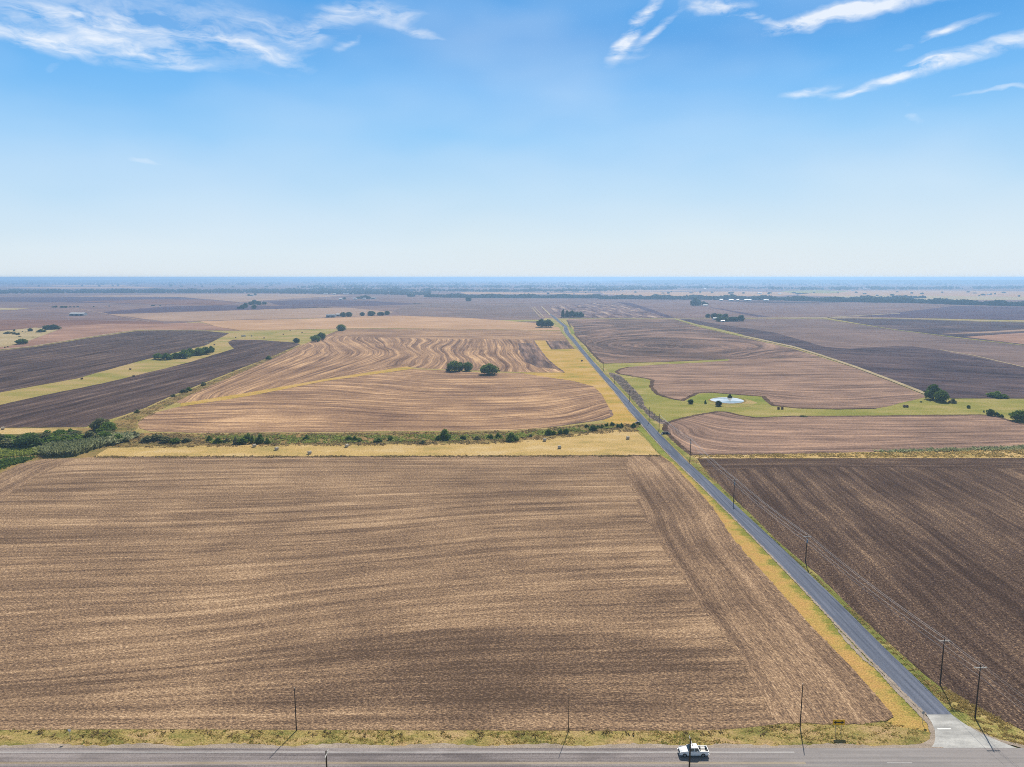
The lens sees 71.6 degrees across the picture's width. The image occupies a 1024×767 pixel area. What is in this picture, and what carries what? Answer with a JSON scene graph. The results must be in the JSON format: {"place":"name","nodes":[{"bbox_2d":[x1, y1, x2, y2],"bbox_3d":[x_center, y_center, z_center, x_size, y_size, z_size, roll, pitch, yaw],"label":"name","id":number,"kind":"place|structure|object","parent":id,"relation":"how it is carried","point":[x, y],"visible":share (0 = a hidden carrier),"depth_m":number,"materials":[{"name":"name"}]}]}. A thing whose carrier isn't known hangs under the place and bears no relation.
{"place":"outdoors","nodes":[
{"label":"outdoors","id":0,"kind":"place"},
{"bbox_2d":[0,458,74,498],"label":"field","id":1,"kind":"structure","parent":0,"point":[14,478],"depth_m":348.88,"materials":[{"name":"soil"}]},
{"bbox_2d":[0,428,78,433],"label":"hay meadow","id":2,"kind":"structure","parent":0,"point":[17,430],"depth_m":444.85,"materials":[{"name":"plant"}]},
{"bbox_2d":[2,286,152,288],"bbox_3d":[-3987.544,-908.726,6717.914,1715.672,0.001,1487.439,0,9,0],"label":"field","id":3,"kind":"structure","parent":0,"point":[76,287],"depth_m":6691.19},
{"bbox_2d":[0,320,163,329],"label":"field","id":4,"kind":"structure","parent":0,"point":[12,324],"depth_m":1473.91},
{"bbox_2d":[0,331,227,391],"bbox_3d":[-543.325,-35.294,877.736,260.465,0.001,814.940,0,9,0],"label":"field","id":5,"kind":"structure","parent":0,"point":[20,368],"depth_m":882.88,"materials":[{"name":"soil"}]},
{"bbox_2d":[0,297,232,305],"bbox_3d":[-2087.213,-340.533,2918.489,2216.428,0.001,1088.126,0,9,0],"label":"field","id":6,"kind":"structure","parent":0,"point":[44,299],"depth_m":3070.96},
{"bbox_2d":[0,322,238,349],"bbox_3d":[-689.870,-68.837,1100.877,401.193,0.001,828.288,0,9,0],"label":"field","id":7,"kind":"structure","parent":0,"point":[68,333],"depth_m":1303.64,"materials":[{"name":"soil"}]},
{"bbox_2d":[0,340,299,427],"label":"field","id":8,"kind":"structure","parent":0,"point":[83,406],"depth_m":586.43,"materials":[{"name":"soil"}]},
{"bbox_2d":[81,299,237,304],"bbox_3d":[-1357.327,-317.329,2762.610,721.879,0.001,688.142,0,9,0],"label":"field","id":9,"kind":"structure","parent":0,"point":[183,302],"depth_m":2701.78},
{"bbox_2d":[0,278,406,281],"bbox_3d":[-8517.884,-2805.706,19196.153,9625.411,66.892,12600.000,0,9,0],"label":"hills","id":10,"kind":"structure","parent":0,"point":[357,279],"depth_m":18611.57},
{"bbox_2d":[62,294,348,301],"bbox_3d":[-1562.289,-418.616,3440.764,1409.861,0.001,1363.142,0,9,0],"label":"field","id":11,"kind":"structure","parent":0,"point":[240,297],"depth_m":3552.06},
{"bbox_2d":[113,345,300,432],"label":"grass strip","id":12,"kind":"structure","parent":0,"point":[123,420],"depth_m":511.83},
{"bbox_2d":[112,349,291,431],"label":"dry brush","id":13,"kind":"object","parent":12,"relation":"on","point":[151,413],"visible":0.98,"depth_m":555.59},
{"bbox_2d":[105,305,331,313],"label":"field","id":14,"kind":"structure","parent":0,"point":[182,309],"depth_m":2183.67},
{"bbox_2d":[112,307,391,320],"bbox_3d":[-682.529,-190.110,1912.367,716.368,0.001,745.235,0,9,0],"label":"field","id":15,"kind":"structure","parent":0,"point":[303,313],"depth_m":1830.98,"materials":[{"name":"soil"}]},
{"bbox_2d":[0,423,641,472],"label":"creek ground","id":16,"kind":"structure","parent":0,"point":[92,453],"depth_m":420.33,"materials":[{"name":"plant"}]},
{"bbox_2d":[0,438,16,447],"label":"shrub","id":17,"kind":"object","parent":16,"relation":"on","point":[5,443],"visible":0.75,"depth_m":399.93,"materials":[{"name":"green plant"}]},
{"bbox_2d":[0,454,36,469],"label":"green brush","id":18,"kind":"object","parent":16,"relation":"on","point":[9,460],"visible":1,"depth_m":368.17,"materials":[{"name":"green plant"}]},
{"bbox_2d":[0,446,39,457],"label":"weeds","id":19,"kind":"object","parent":16,"relation":"on","point":[13,451],"visible":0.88,"depth_m":386.93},
{"bbox_2d":[11,434,42,447],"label":"tree","id":20,"kind":"object","parent":16,"relation":"on","point":[26,440],"visible":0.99,"depth_m":397.43,"materials":[{"name":"green plant"}]},
{"bbox_2d":[38,435,58,444],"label":"shrub","id":21,"kind":"object","parent":16,"relation":"on","point":[49,439],"visible":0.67,"depth_m":404.22,"materials":[{"name":"green plant"}]},
{"bbox_2d":[33,436,109,456],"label":"reeds","id":22,"kind":"object","parent":16,"relation":"on","point":[68,448],"visible":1,"depth_m":389.08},
{"bbox_2d":[88,418,111,430],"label":"tree","id":23,"kind":"object","parent":16,"relation":"on","point":[95,424],"visible":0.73,"depth_m":443.34,"materials":[{"name":"green plant"}]},
{"bbox_2d":[100,422,117,430],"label":"tree","id":24,"kind":"object","parent":16,"relation":"on","point":[112,426],"visible":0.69,"depth_m":438.71,"materials":[{"name":"green plant"}]},
{"bbox_2d":[101,428,138,444],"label":"reeds","id":25,"kind":"object","parent":16,"relation":"on","point":[128,434],"visible":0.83,"depth_m":414.25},
{"bbox_2d":[113,423,638,447],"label":"dry brush","id":26,"kind":"object","parent":16,"relation":"on","point":[195,439],"visible":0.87,"depth_m":423.74,"materials":[{"name":"plant"}]},
{"bbox_2d":[201,425,613,443],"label":"green brush","id":27,"kind":"object","parent":16,"relation":"on","point":[342,438],"visible":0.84,"depth_m":424.53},
{"bbox_2d":[439,429,451,439],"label":"shrub","id":28,"kind":"object","parent":16,"relation":"on","point":[444,433],"visible":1,"depth_m":419.73,"materials":[{"name":"green plant"}]},
{"bbox_2d":[505,432,518,441],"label":"shrub","id":29,"kind":"object","parent":16,"relation":"on","point":[511,437],"visible":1,"depth_m":415.51,"materials":[{"name":"green plant"}]},
{"bbox_2d":[265,299,415,305],"bbox_3d":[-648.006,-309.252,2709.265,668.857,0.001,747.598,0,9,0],"label":"field","id":30,"kind":"structure","parent":0,"point":[319,302],"depth_m":2601.20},
{"bbox_2d":[138,369,609,432],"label":"field","id":31,"kind":"structure","parent":0,"point":[420,400],"depth_m":527.40,"materials":[{"name":"soil"}]},
{"bbox_2d":[447,360,461,370],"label":"tree","id":32,"kind":"object","parent":31,"relation":"on","point":[455,365],"visible":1,"depth_m":721.47,"materials":[{"name":"green plant"}]},
{"bbox_2d":[479,363,499,374],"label":"tree","id":33,"kind":"object","parent":31,"relation":"on","point":[489,368],"visible":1,"depth_m":696.81,"materials":[{"name":"green plant"}]},
{"bbox_2d":[177,329,573,402],"bbox_3d":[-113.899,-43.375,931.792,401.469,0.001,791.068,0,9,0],"label":"field","id":34,"kind":"structure","parent":0,"point":[329,356],"depth_m":829.14,"materials":[{"name":"soil"}]},
{"bbox_2d":[96,429,658,456],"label":"hay meadow","id":35,"kind":"structure","parent":0,"point":[615,442],"depth_m":395.75,"materials":[{"name":"plant"}]},
{"bbox_2d":[200,316,559,329],"bbox_3d":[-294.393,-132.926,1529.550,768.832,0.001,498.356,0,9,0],"label":"field","id":36,"kind":"structure","parent":0,"point":[406,322],"depth_m":1473.13,"materials":[{"name":"soil"}]},
{"bbox_2d":[0,456,888,730],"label":"field","id":37,"kind":"structure","parent":0,"point":[505,593],"depth_m":209.48,"materials":[{"name":"soil"}]},
{"bbox_2d":[94,454,660,457],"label":"dry grass","id":38,"kind":"structure","parent":37,"relation":"on","point":[335,456],"depth_m":379.77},
{"bbox_2d":[136,455,656,456],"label":"furrow","id":39,"kind":"structure","parent":37,"relation":"on","point":[411,456],"depth_m":379.96,"materials":[{"name":"soil"}]},
{"bbox_2d":[332,329,566,339],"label":"field","id":40,"kind":"structure","parent":0,"point":[472,334],"depth_m":1191.35,"materials":[{"name":"soil"}]},
{"bbox_2d":[396,303,539,317],"bbox_3d":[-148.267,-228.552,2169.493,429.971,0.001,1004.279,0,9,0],"label":"field","id":41,"kind":"structure","parent":0,"point":[493,310],"depth_m":2051.92,"materials":[{"name":"soil"}]},
{"bbox_2d":[0,280,1023,330],"bbox_3d":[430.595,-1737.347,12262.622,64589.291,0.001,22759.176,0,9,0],"label":"farmland","id":42,"kind":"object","parent":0,"point":[41,311],"visible":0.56,"depth_m":3755.70,"materials":[{"name":"soil"}]},
{"bbox_2d":[0,288,430,294],"bbox_3d":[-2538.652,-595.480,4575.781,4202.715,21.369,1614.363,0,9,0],"label":"tree belt","id":43,"kind":"object","parent":42,"relation":"on","point":[229,290],"visible":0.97,"depth_m":4409.22,"materials":[{"name":"plant"}]},
{"bbox_2d":[0,279,797,281],"bbox_3d":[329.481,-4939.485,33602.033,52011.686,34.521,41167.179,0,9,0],"label":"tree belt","id":44,"kind":"object","parent":42,"relation":"on","point":[340,280],"visible":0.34,"depth_m":18895.89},
{"bbox_2d":[270,287,675,291],"bbox_3d":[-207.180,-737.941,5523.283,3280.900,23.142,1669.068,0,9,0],"label":"tree belt","id":45,"kind":"object","parent":42,"relation":"on","point":[514,290],"visible":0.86,"depth_m":5033.74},
{"bbox_2d":[0,281,1017,285],"bbox_3d":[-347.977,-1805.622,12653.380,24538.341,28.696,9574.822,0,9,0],"label":"tree belt","id":46,"kind":"object","parent":42,"relation":"on","point":[452,282],"visible":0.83,"depth_m":10489.46,"materials":[{"name":"plant"}]},
{"bbox_2d":[424,293,600,297],"bbox_3d":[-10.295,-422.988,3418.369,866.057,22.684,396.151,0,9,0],"label":"tree belt","id":47,"kind":"object","parent":42,"relation":"on","point":[459,295],"visible":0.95,"depth_m":3306.40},
{"bbox_2d":[301,284,1023,289],"bbox_3d":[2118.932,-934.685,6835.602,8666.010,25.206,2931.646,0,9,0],"label":"tree belt","id":48,"kind":"object","parent":42,"relation":"on","point":[717,287],"visible":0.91,"depth_m":6423.45,"materials":[{"name":"plant"}]},
{"bbox_2d":[598,294,957,303],"bbox_3d":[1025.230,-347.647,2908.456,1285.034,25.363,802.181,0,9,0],"label":"tree belt","id":49,"kind":"object","parent":42,"relation":"on","point":[844,299],"visible":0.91,"depth_m":2922.09,"materials":[{"name":"plant"}]},
{"bbox_2d":[849,295,926,298],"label":"tree belt","id":50,"kind":"object","parent":42,"relation":"on","point":[893,296],"visible":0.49,"depth_m":3129.34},
{"bbox_2d":[944,299,1023,305],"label":"tree belt","id":51,"kind":"object","parent":42,"relation":"on","point":[988,303],"visible":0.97,"depth_m":2438.46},
{"bbox_2d":[0,318,1023,747],"bbox_3d":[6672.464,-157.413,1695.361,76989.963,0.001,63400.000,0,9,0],"label":"ground","id":52,"kind":"structure","parent":0,"point":[152,364],"depth_m":765.00,"materials":[{"name":"plant"}]},
{"bbox_2d":[0,328,58,346],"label":"sandy pasture","id":53,"kind":"structure","parent":52,"relation":"on","point":[9,339],"depth_m":1168.51,"materials":[{"name":"beige plant"}]},
{"bbox_2d":[180,366,413,406],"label":"grass strip","id":54,"kind":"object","parent":52,"relation":"on","point":[273,389],"depth_m":612.29,"materials":[{"name":"plant"}]},
{"bbox_2d":[0,720,930,746],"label":"roadside turf","id":55,"kind":"structure","parent":52,"relation":"on","point":[187,738],"depth_m":148.06,"materials":[{"name":"plant"}]},
{"bbox_2d":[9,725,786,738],"bbox_3d":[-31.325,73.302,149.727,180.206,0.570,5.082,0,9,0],"label":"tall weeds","id":56,"kind":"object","parent":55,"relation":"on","point":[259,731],"visible":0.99,"depth_m":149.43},
{"bbox_2d":[0,743,943,747],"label":"gravel shoulder","id":57,"kind":"object","parent":52,"relation":"on","point":[432,745],"visible":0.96,"depth_m":145.07},
{"bbox_2d":[0,748,1023,766],"bbox_3d":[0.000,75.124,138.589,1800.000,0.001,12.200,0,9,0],"label":"highway","id":58,"kind":"structure","parent":52,"relation":"on","point":[507,757],"depth_m":141.72,"materials":[{"name":"asphalt"}]},
{"bbox_2d":[677,743,708,756],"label":"pickup truck","id":59,"kind":"object","parent":58,"relation":"on","point":[684,750],"visible":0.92,"depth_m":141.70,"materials":[{"name":"white paint"}]},
{"bbox_2d":[609,373,665,423],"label":"grey brush","id":60,"kind":"object","parent":52,"relation":"on","point":[634,396],"visible":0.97,"depth_m":577.46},
{"bbox_2d":[581,345,695,458],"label":"roadside turf","id":61,"kind":"structure","parent":52,"relation":"on","point":[657,425],"depth_m":474.32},
{"bbox_2d":[636,425,671,459],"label":"roadside turf","id":62,"kind":"structure","parent":52,"relation":"on","point":[658,448],"depth_m":412.44,"materials":[{"name":"green plant"}]},
{"bbox_2d":[550,314,950,713],"bbox_3d":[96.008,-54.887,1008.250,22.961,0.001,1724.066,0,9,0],"label":"lane","id":63,"kind":"structure","parent":52,"relation":"on","point":[910,685],"depth_m":218.02,"materials":[{"name":"asphalt"}]},
{"bbox_2d":[551,316,926,713],"bbox_3d":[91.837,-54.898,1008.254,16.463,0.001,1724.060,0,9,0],"label":"gravel edge","id":64,"kind":"object","parent":63,"relation":"on","point":[871,660],"visible":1,"depth_m":220.83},
{"bbox_2d":[662,456,928,731],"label":"roadside turf","id":65,"kind":"structure","parent":52,"relation":"on","point":[904,713],"depth_m":199.74,"materials":[{"name":"plant"}]},
{"bbox_2d":[594,359,1023,422],"bbox_3d":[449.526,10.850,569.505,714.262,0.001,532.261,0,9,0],"label":"pasture","id":66,"kind":"structure","parent":52,"relation":"on","point":[667,409],"depth_m":523.68,"materials":[{"name":"plant"}]},
{"bbox_2d":[923,384,940,399],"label":"tree","id":67,"kind":"object","parent":66,"relation":"on","point":[932,389],"visible":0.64,"depth_m":556.52,"materials":[{"name":"green plant"}]},
{"bbox_2d":[933,390,949,402],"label":"tree","id":68,"kind":"object","parent":66,"relation":"on","point":[941,395],"visible":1,"depth_m":544.83,"materials":[{"name":"green plant"}]},
{"bbox_2d":[1008,409,1023,420],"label":"tree","id":69,"kind":"object","parent":66,"relation":"on","point":[1016,415],"visible":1,"depth_m":472.32,"materials":[{"name":"green plant"}]},
{"bbox_2d":[687,459,1023,742],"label":"roadside turf","id":70,"kind":"structure","parent":52,"relation":"on","point":[964,718],"depth_m":172.88,"materials":[{"name":"plant"}]},
{"bbox_2d":[974,665,986,718],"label":"utility pole","id":71,"kind":"object","parent":70,"relation":"on","point":[980,667],"visible":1,"depth_m":153.57,"materials":[{"name":"brown wood"}]},
{"bbox_2d":[940,685,1023,744],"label":"dry grass","id":72,"kind":"structure","parent":70,"relation":"on","point":[948,693],"depth_m":156.17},
{"bbox_2d":[832,623,934,745],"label":"gravel shoulder","id":73,"kind":"object","parent":52,"relation":"on","point":[925,718],"visible":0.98,"depth_m":161.84},
{"bbox_2d":[926,714,1015,747],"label":"concrete apron","id":74,"kind":"object","parent":52,"relation":"on","point":[959,734],"visible":1,"depth_m":148.22,"materials":[{"name":"concrete"}]},
{"bbox_2d":[969,726,1023,747],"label":"gravel shoulder","id":75,"kind":"object","parent":52,"relation":"on","point":[1014,744],"visible":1,"depth_m":146.67},
{"bbox_2d":[0,0,1023,279],"label":"sky","id":76,"kind":"structure","parent":0,"point":[140,139],"materials":[{"name":"blue"}]},
{"bbox_2d":[461,292,593,293],"bbox_3d":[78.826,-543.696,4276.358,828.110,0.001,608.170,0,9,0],"label":"field","id":77,"kind":"structure","parent":0,"point":[516,293],"depth_m":4205.23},
{"bbox_2d":[518,343,555,368],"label":"field","id":78,"kind":"structure","parent":0,"point":[530,353],"depth_m":860.21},
{"bbox_2d":[547,340,572,348],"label":"field","id":79,"kind":"structure","parent":0,"point":[560,344],"depth_m":1013.71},
{"bbox_2d":[525,340,636,424],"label":"gold meadow","id":80,"kind":"structure","parent":0,"point":[571,365],"depth_m":701.42,"materials":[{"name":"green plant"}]},
{"bbox_2d":[549,302,665,317],"bbox_3d":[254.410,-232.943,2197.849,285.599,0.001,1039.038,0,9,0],"label":"field","id":81,"kind":"structure","parent":0,"point":[604,310],"depth_m":2048.67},
{"bbox_2d":[564,290,697,291],"bbox_3d":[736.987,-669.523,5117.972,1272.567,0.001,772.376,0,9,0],"label":"field","id":82,"kind":"structure","parent":0,"point":[634,290],"depth_m":5164.64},
{"bbox_2d":[618,302,673,317],"bbox_3d":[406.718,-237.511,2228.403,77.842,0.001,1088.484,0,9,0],"label":"field","id":83,"kind":"structure","parent":0,"point":[648,310],"depth_m":2112.39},
{"bbox_2d":[567,319,818,363],"bbox_3d":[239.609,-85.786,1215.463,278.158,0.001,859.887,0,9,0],"label":"field","id":84,"kind":"structure","parent":0,"point":[606,341],"depth_m":1029.69,"materials":[{"name":"soil"}]},
{"bbox_2d":[566,320,716,362],"bbox_3d":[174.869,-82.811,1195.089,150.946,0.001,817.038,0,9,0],"label":"furrow","id":85,"kind":"structure","parent":84,"relation":"on","point":[594,355],"depth_m":870.94,"materials":[{"name":"soil"}]},
{"bbox_2d":[600,291,807,295],"bbox_3d":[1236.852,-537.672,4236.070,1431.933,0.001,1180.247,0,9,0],"label":"field","id":86,"kind":"structure","parent":0,"point":[740,293],"depth_m":4205.23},
{"bbox_2d":[405,278,1023,279],"bbox_3d":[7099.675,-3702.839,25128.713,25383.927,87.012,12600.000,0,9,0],"label":"hills","id":87,"kind":"structure","parent":0,"point":[703,279],"depth_m":27130.90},
{"bbox_2d":[701,325,742,335],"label":"farm track","id":88,"kind":"structure","parent":0,"point":[716,329],"depth_m":1276.68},
{"bbox_2d":[710,397,743,402],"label":"pond water","id":89,"kind":"structure","parent":0,"point":[728,400],"depth_m":552.63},
{"bbox_2d":[687,393,768,404],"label":"pond bank","id":90,"kind":"structure","parent":0,"point":[700,398],"depth_m":567.03,"materials":[{"name":"green plant"}]},
{"bbox_2d":[708,398,756,406],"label":"pond bank","id":91,"kind":"structure","parent":0,"point":[748,402],"depth_m":535.58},
{"bbox_2d":[626,454,891,723],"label":"field","id":92,"kind":"structure","parent":0,"point":[782,649],"depth_m":203.15,"materials":[{"name":"soil"}]},
{"bbox_2d":[686,479,892,716],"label":"furrow","id":93,"kind":"structure","parent":92,"relation":"on","point":[830,647],"depth_m":200.08,"materials":[{"name":"soil"}]},
{"bbox_2d":[618,357,924,408],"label":"field","id":94,"kind":"structure","parent":0,"point":[814,382],"depth_m":647.64,"materials":[{"name":"soil"}]},
{"bbox_2d":[615,367,875,408],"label":"furrow","id":95,"kind":"structure","parent":94,"relation":"on","point":[765,398],"depth_m":576.08,"materials":[{"name":"soil"}]},
{"bbox_2d":[729,301,838,302],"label":"field","id":96,"kind":"structure","parent":0,"point":[779,302],"depth_m":2701.78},
{"bbox_2d":[626,300,949,316],"bbox_3d":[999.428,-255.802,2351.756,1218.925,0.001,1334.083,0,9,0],"label":"field","id":97,"kind":"structure","parent":0,"point":[674,308],"depth_m":2183.67,"materials":[{"name":"soil"}]},
{"bbox_2d":[783,290,848,292],"bbox_3d":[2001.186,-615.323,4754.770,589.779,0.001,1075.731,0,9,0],"label":"field","id":98,"kind":"structure","parent":0,"point":[815,291],"depth_m":4794.56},
{"bbox_2d":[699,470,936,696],"bbox_3d":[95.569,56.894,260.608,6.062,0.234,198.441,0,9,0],"label":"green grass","id":99,"kind":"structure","parent":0,"point":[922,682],"depth_m":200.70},
{"bbox_2d":[615,279,1023,283],"bbox_3d":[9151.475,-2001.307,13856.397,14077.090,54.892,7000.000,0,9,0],"label":"hills","id":100,"kind":"structure","parent":0,"point":[854,281],"depth_m":11804.16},
{"bbox_2d":[743,335,924,393],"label":"farm track","id":101,"kind":"structure","parent":0,"point":[900,383],"depth_m":769.61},
{"bbox_2d":[665,317,1023,321],"bbox_3d":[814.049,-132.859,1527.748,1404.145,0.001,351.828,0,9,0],"label":"farm track","id":102,"kind":"structure","parent":0,"point":[851,317],"depth_m":1689.70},
{"bbox_2d":[667,412,1023,453],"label":"field","id":103,"kind":"structure","parent":0,"point":[720,433],"depth_m":436.21,"materials":[{"name":"soil"}]},
{"bbox_2d":[662,425,825,454],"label":"furrow","id":104,"kind":"structure","parent":103,"relation":"on","point":[671,437],"depth_m":388.68,"materials":[{"name":"soil"}]},
{"bbox_2d":[663,411,1023,424],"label":"furrow","id":105,"kind":"structure","parent":103,"relation":"on","point":[666,423],"depth_m":489.24,"materials":[{"name":"soil"}]},
{"bbox_2d":[872,444,1023,452],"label":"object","id":106,"kind":"object","parent":103,"relation":"on","point":[987,448],"visible":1,"depth_m":394.09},
{"bbox_2d":[679,319,1023,366],"bbox_3d":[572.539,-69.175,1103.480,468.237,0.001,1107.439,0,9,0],"label":"field","id":107,"kind":"structure","parent":0,"point":[828,333],"depth_m":1112.36,"materials":[{"name":"soil"}]},
{"bbox_2d":[681,319,1023,397],"bbox_3d":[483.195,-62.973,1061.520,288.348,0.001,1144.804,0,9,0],"label":"field","id":108,"kind":"structure","parent":0,"point":[954,375],"depth_m":762.43,"materials":[{"name":"soil"}]},
{"bbox_2d":[692,449,1023,457],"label":"ditch bank","id":109,"kind":"structure","parent":0,"point":[897,453],"depth_m":380.29,"materials":[{"name":"plant"}]},
{"bbox_2d":[695,448,1023,457],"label":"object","id":110,"kind":"object","parent":109,"relation":"on","point":[997,453],"visible":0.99,"depth_m":383.23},
{"bbox_2d":[698,458,1023,729],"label":"field","id":111,"kind":"structure","parent":0,"point":[940,550],"depth_m":249.36,"materials":[{"name":"soil"}]},
{"bbox_2d":[699,458,1023,470],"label":"field","id":112,"kind":"structure","parent":0,"point":[730,463],"depth_m":365.75,"materials":[{"name":"soil"}]},
{"bbox_2d":[798,290,1023,296],"bbox_3d":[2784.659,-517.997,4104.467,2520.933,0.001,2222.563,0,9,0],"label":"field","id":113,"kind":"structure","parent":0,"point":[938,293],"depth_m":4205.23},
{"bbox_2d":[822,318,1019,344],"bbox_3d":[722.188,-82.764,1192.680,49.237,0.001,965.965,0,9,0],"label":"farm track","id":114,"kind":"structure","parent":0,"point":[919,332],"depth_m":1230.12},
{"bbox_2d":[831,318,1023,344],"bbox_3d":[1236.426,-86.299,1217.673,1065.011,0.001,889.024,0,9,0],"label":"field","id":115,"kind":"structure","parent":0,"point":[940,327],"depth_m":1383.21,"materials":[{"name":"soil"}]},
{"bbox_2d":[833,295,1023,299],"bbox_3d":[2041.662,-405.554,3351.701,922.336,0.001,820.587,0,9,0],"label":"field","id":116,"kind":"structure","parent":0,"point":[979,298],"depth_m":3366.87,"materials":[{"name":"beige plant"}]},
{"bbox_2d":[864,306,1023,319],"bbox_3d":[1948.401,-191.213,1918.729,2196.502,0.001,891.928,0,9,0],"label":"field","id":117,"kind":"structure","parent":0,"point":[987,312],"depth_m":1878.66,"materials":[{"name":"soil"}]},
{"bbox_2d":[945,329,1023,333],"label":"field","id":118,"kind":"structure","parent":0,"point":[990,331],"depth_m":1254.17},
{"bbox_2d":[969,333,1023,343],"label":"field","id":119,"kind":"structure","parent":0,"point":[1018,338],"depth_m":1128.82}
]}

